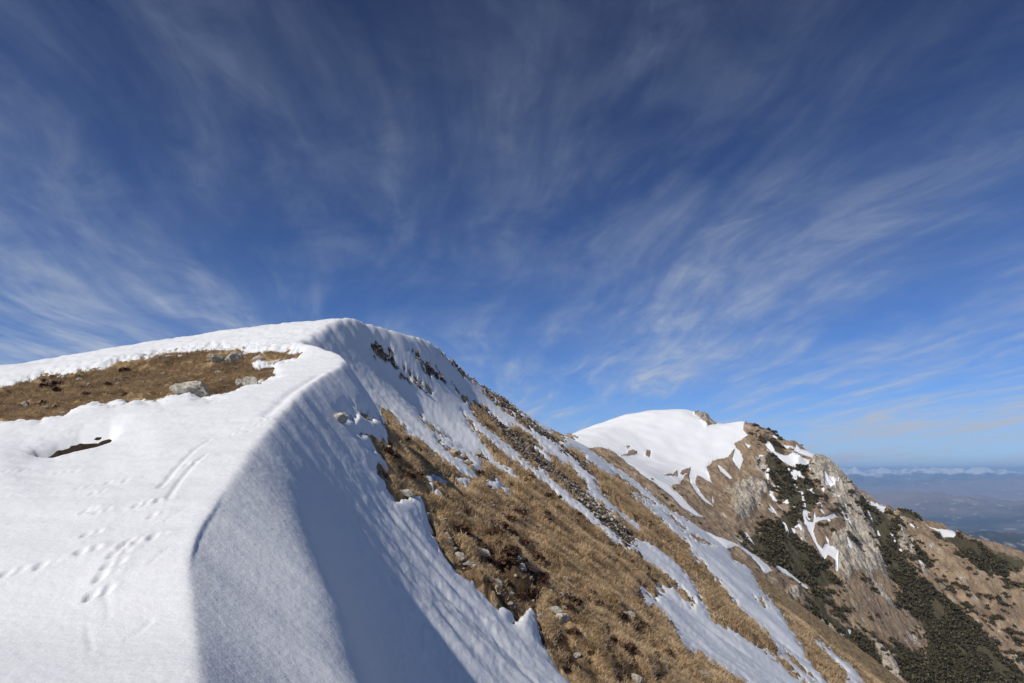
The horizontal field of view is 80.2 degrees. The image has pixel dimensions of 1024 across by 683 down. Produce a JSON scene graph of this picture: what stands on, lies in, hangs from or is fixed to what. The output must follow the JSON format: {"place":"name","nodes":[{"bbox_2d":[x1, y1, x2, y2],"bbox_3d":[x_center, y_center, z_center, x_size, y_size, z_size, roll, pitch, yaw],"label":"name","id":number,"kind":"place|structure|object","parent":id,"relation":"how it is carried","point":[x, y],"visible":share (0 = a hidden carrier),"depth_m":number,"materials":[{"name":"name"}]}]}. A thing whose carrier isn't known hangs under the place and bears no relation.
{"place":"outdoors","nodes":[
{"label":"outdoors","id":0,"kind":"place"},
{"bbox_2d":[0,340,903,682],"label":"hillside ground","id":1,"kind":"structure","parent":0,"point":[486,586],"depth_m":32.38,"materials":[{"name":"brown plant"}]},
{"bbox_2d":[21,401,28,406],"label":"rock","id":2,"kind":"object","parent":1,"relation":"on","point":[25,403],"visible":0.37,"depth_m":22.97,"materials":[{"name":"stone"}]},
{"bbox_2d":[36,400,47,404],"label":"heather clump","id":3,"kind":"object","parent":1,"relation":"on","point":[42,401],"visible":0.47,"depth_m":22.40,"materials":[{"name":"brown plant"}]},
{"bbox_2d":[37,382,52,387],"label":"heather clump","id":4,"kind":"object","parent":1,"relation":"on","point":[40,385],"visible":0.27,"depth_m":28.83,"materials":[{"name":"brown plant"}]},
{"bbox_2d":[50,380,62,385],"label":"heather clump","id":5,"kind":"object","parent":1,"relation":"on","point":[55,383],"visible":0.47,"depth_m":29.17,"materials":[{"name":"brown plant"}]},
{"bbox_2d":[52,387,63,390],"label":"heather clump","id":6,"kind":"object","parent":1,"relation":"on","point":[56,388],"visible":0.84,"depth_m":26.25,"materials":[{"name":"brown plant"}]},
{"bbox_2d":[118,367,131,371],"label":"heather clump","id":7,"kind":"object","parent":1,"relation":"on","point":[124,369],"visible":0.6,"depth_m":31.14,"materials":[{"name":"brown plant"}]},
{"bbox_2d":[169,381,209,397],"bbox_3d":[-11.240,1.704,21.377,1.353,0.707,0.930,1,-25,7],"label":"boulder","id":8,"kind":"object","parent":1,"relation":"on","point":[199,389],"visible":0.75,"depth_m":21.12,"materials":[{"name":"stone"}]},
{"bbox_2d":[209,354,224,362],"bbox_3d":[-15.064,0.975,31.060,0.538,0.583,0.867,-11,-16,42],"label":"boulder","id":9,"kind":"object","parent":1,"relation":"on","point":[214,358],"visible":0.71,"depth_m":30.83,"materials":[{"name":"stone"}]},
{"bbox_2d":[225,352,243,363],"bbox_3d":[-14.091,0.904,31.040,0.967,0.654,0.858,-3,-24,15],"label":"boulder","id":10,"kind":"object","parent":1,"relation":"on","point":[234,356],"visible":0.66,"depth_m":30.81,"materials":[{"name":"stone"}]},
{"bbox_2d":[235,379,241,384],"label":"rock","id":11,"kind":"object","parent":1,"relation":"on","point":[237,381],"visible":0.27,"depth_m":24.26,"materials":[{"name":"stone"}]},
{"bbox_2d":[241,376,257,385],"bbox_3d":[-9.602,1.571,22.367,0.673,0.537,0.423,-1,-12,2],"label":"rock","id":12,"kind":"object","parent":1,"relation":"on","point":[246,380],"visible":0.62,"depth_m":22.20,"materials":[{"name":"stone"}]},
{"bbox_2d":[268,359,280,364],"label":"boulder","id":13,"kind":"object","parent":1,"relation":"on","point":[273,361],"visible":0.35,"depth_m":29.60,"materials":[{"name":"stone"}]},
{"bbox_2d":[384,448,393,453],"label":"heather clump","id":14,"kind":"object","parent":1,"relation":"on","point":[389,452],"visible":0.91,"depth_m":22.22,"materials":[{"name":"brown plant"}]},
{"bbox_2d":[391,453,401,457],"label":"heather clump","id":15,"kind":"object","parent":1,"relation":"on","point":[397,455],"visible":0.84,"depth_m":22.34,"materials":[{"name":"brown plant"}]},
{"bbox_2d":[400,470,411,476],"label":"heather clump","id":16,"kind":"object","parent":1,"relation":"on","point":[407,473],"visible":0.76,"depth_m":21.74,"materials":[{"name":"brown plant"}]},
{"bbox_2d":[399,489,413,497],"bbox_3d":[-3.505,5.050,20.239,0.552,0.282,0.310,-1,-12,4],"label":"rock","id":17,"kind":"object","parent":1,"relation":"on","point":[408,493],"visible":0.94,"depth_m":20.10,"materials":[{"name":"stone"}]},
{"bbox_2d":[0,318,863,682],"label":"snow cover","id":18,"kind":"object","parent":1,"relation":"on","point":[270,530],"visible":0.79,"depth_m":12.15,"materials":[{"name":"white snow"}]},
{"bbox_2d":[253,355,264,360],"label":"rock","id":19,"kind":"object","parent":18,"relation":"on","point":[259,357],"visible":0.84,"depth_m":30.62,"materials":[{"name":"stone"}]},
{"bbox_2d":[334,412,348,423],"bbox_3d":[-5.655,2.482,19.925,0.556,0.338,0.366,-10,-30,18],"label":"rock","id":20,"kind":"object","parent":18,"relation":"on","point":[340,417],"visible":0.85,"depth_m":19.85,"materials":[{"name":"stone"}]},
{"bbox_2d":[450,447,461,454],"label":"boulder","id":21,"kind":"object","parent":1,"relation":"on","point":[456,450],"visible":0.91,"depth_m":50.11,"materials":[{"name":"stone"}]},
{"bbox_2d":[455,551,465,560],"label":"rock","id":22,"kind":"object","parent":1,"relation":"on","point":[460,555],"visible":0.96,"depth_m":18.76,"materials":[{"name":"stone"}]},
{"bbox_2d":[453,523,471,532],"bbox_3d":[-1.788,6.439,20.951,0.843,0.336,0.706,-9,-15,36],"label":"heather clump","id":23,"kind":"object","parent":1,"relation":"on","point":[464,528],"visible":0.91,"depth_m":20.89,"materials":[{"name":"brown plant"}]},
{"bbox_2d":[463,561,472,566],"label":"rock","id":24,"kind":"object","parent":1,"relation":"on","point":[467,563],"visible":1,"depth_m":18.57,"materials":[{"name":"stone"}]},
{"bbox_2d":[470,536,483,544],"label":"heather clump","id":25,"kind":"object","parent":1,"relation":"on","point":[478,541],"visible":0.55,"depth_m":20.91,"materials":[{"name":"brown plant"}]},
{"bbox_2d":[474,450,482,455],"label":"boulder","id":26,"kind":"object","parent":1,"relation":"on","point":[480,453],"visible":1,"depth_m":60.47,"materials":[{"name":"stone"}]},
{"bbox_2d":[479,548,490,556],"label":"rock","id":27,"kind":"object","parent":1,"relation":"on","point":[487,553],"visible":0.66,"depth_m":20.42,"materials":[{"name":"stone"}]},
{"bbox_2d":[488,557,501,567],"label":"heather clump","id":28,"kind":"object","parent":1,"relation":"on","point":[496,563],"visible":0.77,"depth_m":20.47,"materials":[{"name":"brown plant"}]},
{"bbox_2d":[485,525,505,534],"bbox_3d":[-0.573,6.809,21.956,0.739,0.352,0.683,-1,-12,6],"label":"heather clump","id":29,"kind":"object","parent":1,"relation":"on","point":[494,529],"visible":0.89,"depth_m":21.83,"materials":[{"name":"brown plant"}]},
{"bbox_2d":[493,519,509,528],"bbox_3d":[-0.669,8.739,29.002,1.150,0.466,0.925,-4,-13,18],"label":"heather clump","id":30,"kind":"object","parent":1,"relation":"on","point":[506,525],"visible":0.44,"depth_m":28.97,"materials":[{"name":"brown plant"}]},
{"bbox_2d":[371,345,640,555],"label":"rubble","id":31,"kind":"object","parent":1,"relation":"on","point":[554,467],"visible":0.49,"depth_m":74.76,"materials":[{"name":"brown stone"}]},
{"bbox_2d":[499,555,512,563],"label":"heather clump","id":32,"kind":"object","parent":1,"relation":"on","point":[504,560],"visible":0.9,"depth_m":20.60,"materials":[{"name":"brown plant"}]},
{"bbox_2d":[501,513,517,521],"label":"heather clump","id":33,"kind":"object","parent":1,"relation":"on","point":[509,517],"visible":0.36,"depth_m":39.45,"materials":[{"name":"brown plant"}]},
{"bbox_2d":[506,528,514,536],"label":"heather clump","id":34,"kind":"object","parent":1,"relation":"on","point":[511,532],"visible":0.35,"depth_m":29.19,"materials":[{"name":"brown plant"}]},
{"bbox_2d":[500,544,521,553],"bbox_3d":[-0.032,7.174,21.020,0.750,0.313,0.694,5,-13,-23],"label":"heather clump","id":35,"kind":"object","parent":1,"relation":"on","point":[513,550],"visible":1,"depth_m":20.94,"materials":[{"name":"brown plant"}]},
{"bbox_2d":[510,557,520,563],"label":"heather clump","id":36,"kind":"object","parent":1,"relation":"on","point":[514,561],"visible":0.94,"depth_m":20.65,"materials":[{"name":"brown plant"}]},
{"bbox_2d":[508,507,528,515],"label":"heather clump","id":37,"kind":"object","parent":1,"relation":"on","point":[515,509],"visible":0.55,"depth_m":43.95,"materials":[{"name":"brown plant"}]},
{"bbox_2d":[514,592,526,600],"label":"heather clump","id":38,"kind":"object","parent":1,"relation":"on","point":[521,596],"visible":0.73,"depth_m":19.46,"materials":[{"name":"brown plant"}]},
{"bbox_2d":[519,563,526,570],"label":"rock","id":39,"kind":"object","parent":1,"relation":"on","point":[522,566],"visible":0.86,"depth_m":20.78,"materials":[{"name":"stone"}]},
{"bbox_2d":[517,537,529,545],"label":"heather clump","id":40,"kind":"object","parent":1,"relation":"on","point":[521,542],"visible":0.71,"depth_m":28.77,"materials":[{"name":"brown plant"}]},
{"bbox_2d":[524,587,533,594],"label":"heather clump","id":41,"kind":"object","parent":1,"relation":"on","point":[530,591],"visible":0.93,"depth_m":20.13,"materials":[{"name":"brown plant"}]},
{"bbox_2d":[526,565,533,571],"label":"heather clump","id":42,"kind":"object","parent":1,"relation":"on","point":[529,568],"visible":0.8,"depth_m":20.95,"materials":[{"name":"brown plant"}]},
{"bbox_2d":[528,586,540,593],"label":"heather clump","id":43,"kind":"object","parent":1,"relation":"on","point":[536,590],"visible":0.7,"depth_m":20.27,"materials":[{"name":"brown plant"}]},
{"bbox_2d":[528,550,544,561],"bbox_3d":[1.144,10.051,28.555,0.975,0.496,1.284,11,-16,-41],"label":"heather clump","id":44,"kind":"object","parent":1,"relation":"on","point":[536,555],"visible":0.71,"depth_m":28.36,"materials":[{"name":"brown plant"}]},
{"bbox_2d":[532,574,549,585],"bbox_3d":[0.883,8.275,21.131,0.881,0.366,0.569,0,-12,-1],"label":"heather clump","id":45,"kind":"object","parent":1,"relation":"on","point":[544,580],"visible":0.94,"depth_m":21.02,"materials":[{"name":"brown plant"}]},
{"bbox_2d":[536,570,549,576],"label":"heather clump","id":46,"kind":"object","parent":1,"relation":"on","point":[545,573],"visible":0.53,"depth_m":22.45,"materials":[{"name":"brown plant"}]},
{"bbox_2d":[548,606,562,613],"bbox_3d":[1.406,8.730,19.779,0.543,0.286,0.305,-2,-12,8],"label":"rock","id":47,"kind":"object","parent":1,"relation":"on","point":[555,609],"visible":0.92,"depth_m":19.65,"materials":[{"name":"stone"}]},
{"bbox_2d":[555,613,570,623],"bbox_3d":[1.640,8.864,19.478,0.499,0.337,0.442,1,-28,14],"label":"rock","id":48,"kind":"object","parent":1,"relation":"on","point":[565,617],"visible":0.89,"depth_m":19.38,"materials":[{"name":"stone"}]},
{"bbox_2d":[563,602,574,609],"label":"heather clump","id":49,"kind":"object","parent":1,"relation":"on","point":[570,606],"visible":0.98,"depth_m":20.00,"materials":[{"name":"brown plant"}]},
{"bbox_2d":[562,593,576,601],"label":"heather clump","id":50,"kind":"object","parent":1,"relation":"on","point":[570,598],"visible":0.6,"depth_m":21.14,"materials":[{"name":"brown plant"}]},
{"bbox_2d":[565,626,582,635],"bbox_3d":[1.970,9.038,18.987,0.512,0.236,0.623,11,-16,-41],"label":"heather clump","id":51,"kind":"object","parent":1,"relation":"on","point":[572,630],"visible":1,"depth_m":18.94,"materials":[{"name":"brown plant"}]},
{"bbox_2d":[573,652,581,657],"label":"rock","id":52,"kind":"object","parent":1,"relation":"on","point":[577,654],"visible":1,"depth_m":18.04,"materials":[{"name":"stone"}]},
{"bbox_2d":[572,597,583,605],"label":"heather clump","id":53,"kind":"object","parent":1,"relation":"on","point":[579,600],"visible":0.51,"depth_m":21.25,"materials":[{"name":"brown plant"}]},
{"bbox_2d":[589,599,603,606],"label":"heather clump","id":54,"kind":"object","parent":1,"relation":"on","point":[598,602],"visible":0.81,"depth_m":27.57,"materials":[{"name":"brown plant"}]},
{"bbox_2d":[616,611,627,618],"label":"heather clump","id":55,"kind":"object","parent":1,"relation":"on","point":[623,616],"visible":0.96,"depth_m":27.40,"materials":[{"name":"brown plant"}]},
{"bbox_2d":[621,672,631,678],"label":"heather clump","id":56,"kind":"object","parent":1,"relation":"on","point":[628,676],"visible":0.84,"depth_m":18.61,"materials":[{"name":"brown plant"}]},
{"bbox_2d":[620,641,638,651],"bbox_3d":[3.814,9.906,19.759,0.635,0.296,0.518,-5,-13,24],"label":"heather clump","id":57,"kind":"object","parent":1,"relation":"on","point":[628,646],"visible":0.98,"depth_m":19.70,"materials":[{"name":"brown plant"}]},
{"bbox_2d":[627,611,635,616],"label":"rock","id":58,"kind":"object","parent":1,"relation":"on","point":[631,613],"visible":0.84,"depth_m":28.18,"materials":[{"name":"stone"}]},
{"bbox_2d":[631,673,643,682],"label":"rock","id":59,"kind":"object","parent":1,"relation":"on","point":[638,678],"visible":0.98,"depth_m":18.53,"materials":[{"name":"stone"}]},
{"bbox_2d":[634,593,645,599],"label":"heather clump","id":60,"kind":"object","parent":1,"relation":"on","point":[640,596],"visible":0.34,"depth_m":42.99,"materials":[{"name":"brown plant"}]},
{"bbox_2d":[640,619,650,628],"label":"heather clump","id":61,"kind":"object","parent":1,"relation":"on","point":[644,623],"visible":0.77,"depth_m":28.32,"materials":[{"name":"brown plant"}]},
{"bbox_2d":[652,651,660,659],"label":"heather clump","id":62,"kind":"object","parent":1,"relation":"on","point":[656,652],"visible":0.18,"depth_m":21.49,"materials":[{"name":"brown plant"}]},
{"bbox_2d":[665,647,672,656],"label":"heather clump","id":63,"kind":"object","parent":1,"relation":"on","point":[669,650],"visible":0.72,"depth_m":27.30,"materials":[{"name":"brown plant"}]},
{"bbox_2d":[699,670,710,676],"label":"rock","id":64,"kind":"object","parent":1,"relation":"on","point":[705,673],"visible":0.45,"depth_m":27.11,"materials":[{"name":"stone"}]},
{"bbox_2d":[707,658,716,666],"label":"rock","id":65,"kind":"object","parent":1,"relation":"on","point":[713,661],"visible":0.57,"depth_m":38.74,"materials":[{"name":"stone"}]},
{"bbox_2d":[0,0,1023,472],"label":"sky","id":66,"kind":"structure","parent":0,"point":[802,220],"materials":[{"name":"blue"}]},
{"bbox_2d":[565,409,1023,682],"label":"mountain peak","id":67,"kind":"structure","parent":0,"point":[704,462],"depth_m":286.44,"materials":[{"name":"stone"}]},
{"bbox_2d":[763,555,771,559],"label":"dwarf pine","id":68,"kind":"object","parent":67,"relation":"on","point":[768,557],"visible":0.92,"depth_m":240.95,"materials":[{"name":"green plant"}]},
{"bbox_2d":[826,587,835,593],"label":"dwarf pine","id":69,"kind":"object","parent":67,"relation":"on","point":[831,590],"visible":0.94,"depth_m":246.97,"materials":[{"name":"green plant"}]},
{"bbox_2d":[835,605,842,610],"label":"dwarf pine","id":70,"kind":"object","parent":67,"relation":"on","point":[837,607],"visible":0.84,"depth_m":238.79,"materials":[{"name":"green plant"}]},
{"bbox_2d":[838,611,845,617],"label":"dwarf pine","id":71,"kind":"object","parent":67,"relation":"on","point":[841,614],"visible":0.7,"depth_m":236.50,"materials":[{"name":"green plant"}]},
{"bbox_2d":[838,604,849,610],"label":"dwarf pine","id":72,"kind":"object","parent":67,"relation":"on","point":[845,607],"visible":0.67,"depth_m":240.91,"materials":[{"name":"green plant"}]},
{"bbox_2d":[737,424,1023,682],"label":"pine thicket","id":73,"kind":"object","parent":67,"relation":"on","point":[943,657],"visible":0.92,"depth_m":259.51,"materials":[{"name":"green plant"}]},
{"bbox_2d":[884,509,893,513],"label":"dwarf pine","id":74,"kind":"object","parent":67,"relation":"on","point":[886,511],"visible":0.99,"depth_m":315.84,"materials":[{"name":"green plant"}]},
{"bbox_2d":[887,636,902,642],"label":"dwarf pine","id":75,"kind":"object","parent":67,"relation":"on","point":[891,639],"visible":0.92,"depth_m":238.01,"materials":[{"name":"green plant"}]},
{"bbox_2d":[891,599,899,605],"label":"dwarf pine","id":76,"kind":"object","parent":67,"relation":"on","point":[895,603],"visible":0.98,"depth_m":258.85,"materials":[{"name":"green plant"}]},
{"bbox_2d":[894,595,905,600],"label":"dwarf pine","id":77,"kind":"object","parent":67,"relation":"on","point":[900,599],"visible":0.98,"depth_m":262.43,"materials":[{"name":"green plant"}]},
{"bbox_2d":[901,673,910,678],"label":"dwarf pine","id":78,"kind":"object","parent":67,"relation":"on","point":[905,676],"visible":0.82,"depth_m":220.29,"materials":[{"name":"green plant"}]},
{"bbox_2d":[954,550,964,555],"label":"dwarf pine","id":79,"kind":"object","parent":67,"relation":"on","point":[959,553],"visible":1,"depth_m":297.01,"materials":[{"name":"green plant"}]},
{"bbox_2d":[959,601,970,605],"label":"dwarf pine","id":80,"kind":"object","parent":67,"relation":"on","point":[963,603],"visible":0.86,"depth_m":273.83,"materials":[{"name":"green plant"}]},
{"bbox_2d":[984,594,994,598],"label":"dwarf pine","id":81,"kind":"object","parent":67,"relation":"on","point":[988,596],"visible":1,"depth_m":278.22,"materials":[{"name":"green plant"}]},
{"bbox_2d":[992,613,1005,619],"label":"dwarf pine","id":82,"kind":"object","parent":67,"relation":"on","point":[1000,617],"visible":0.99,"depth_m":269.87,"materials":[{"name":"green plant"}]},
{"bbox_2d":[1010,635,1019,641],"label":"dwarf pine","id":83,"kind":"object","parent":67,"relation":"on","point":[1014,638],"visible":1,"depth_m":261.74,"materials":[{"name":"green plant"}]},
{"bbox_2d":[1011,628,1020,633],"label":"dwarf pine","id":84,"kind":"object","parent":67,"relation":"on","point":[1015,631],"visible":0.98,"depth_m":264.81,"materials":[{"name":"green plant"}]},
{"bbox_2d":[840,467,1023,552],"bbox_3d":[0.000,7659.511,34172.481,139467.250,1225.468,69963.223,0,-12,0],"label":"valley ground","id":85,"kind":"structure","parent":0,"point":[984,503],"depth_m":13671.40,"materials":[{"name":"blue"}]}
]}

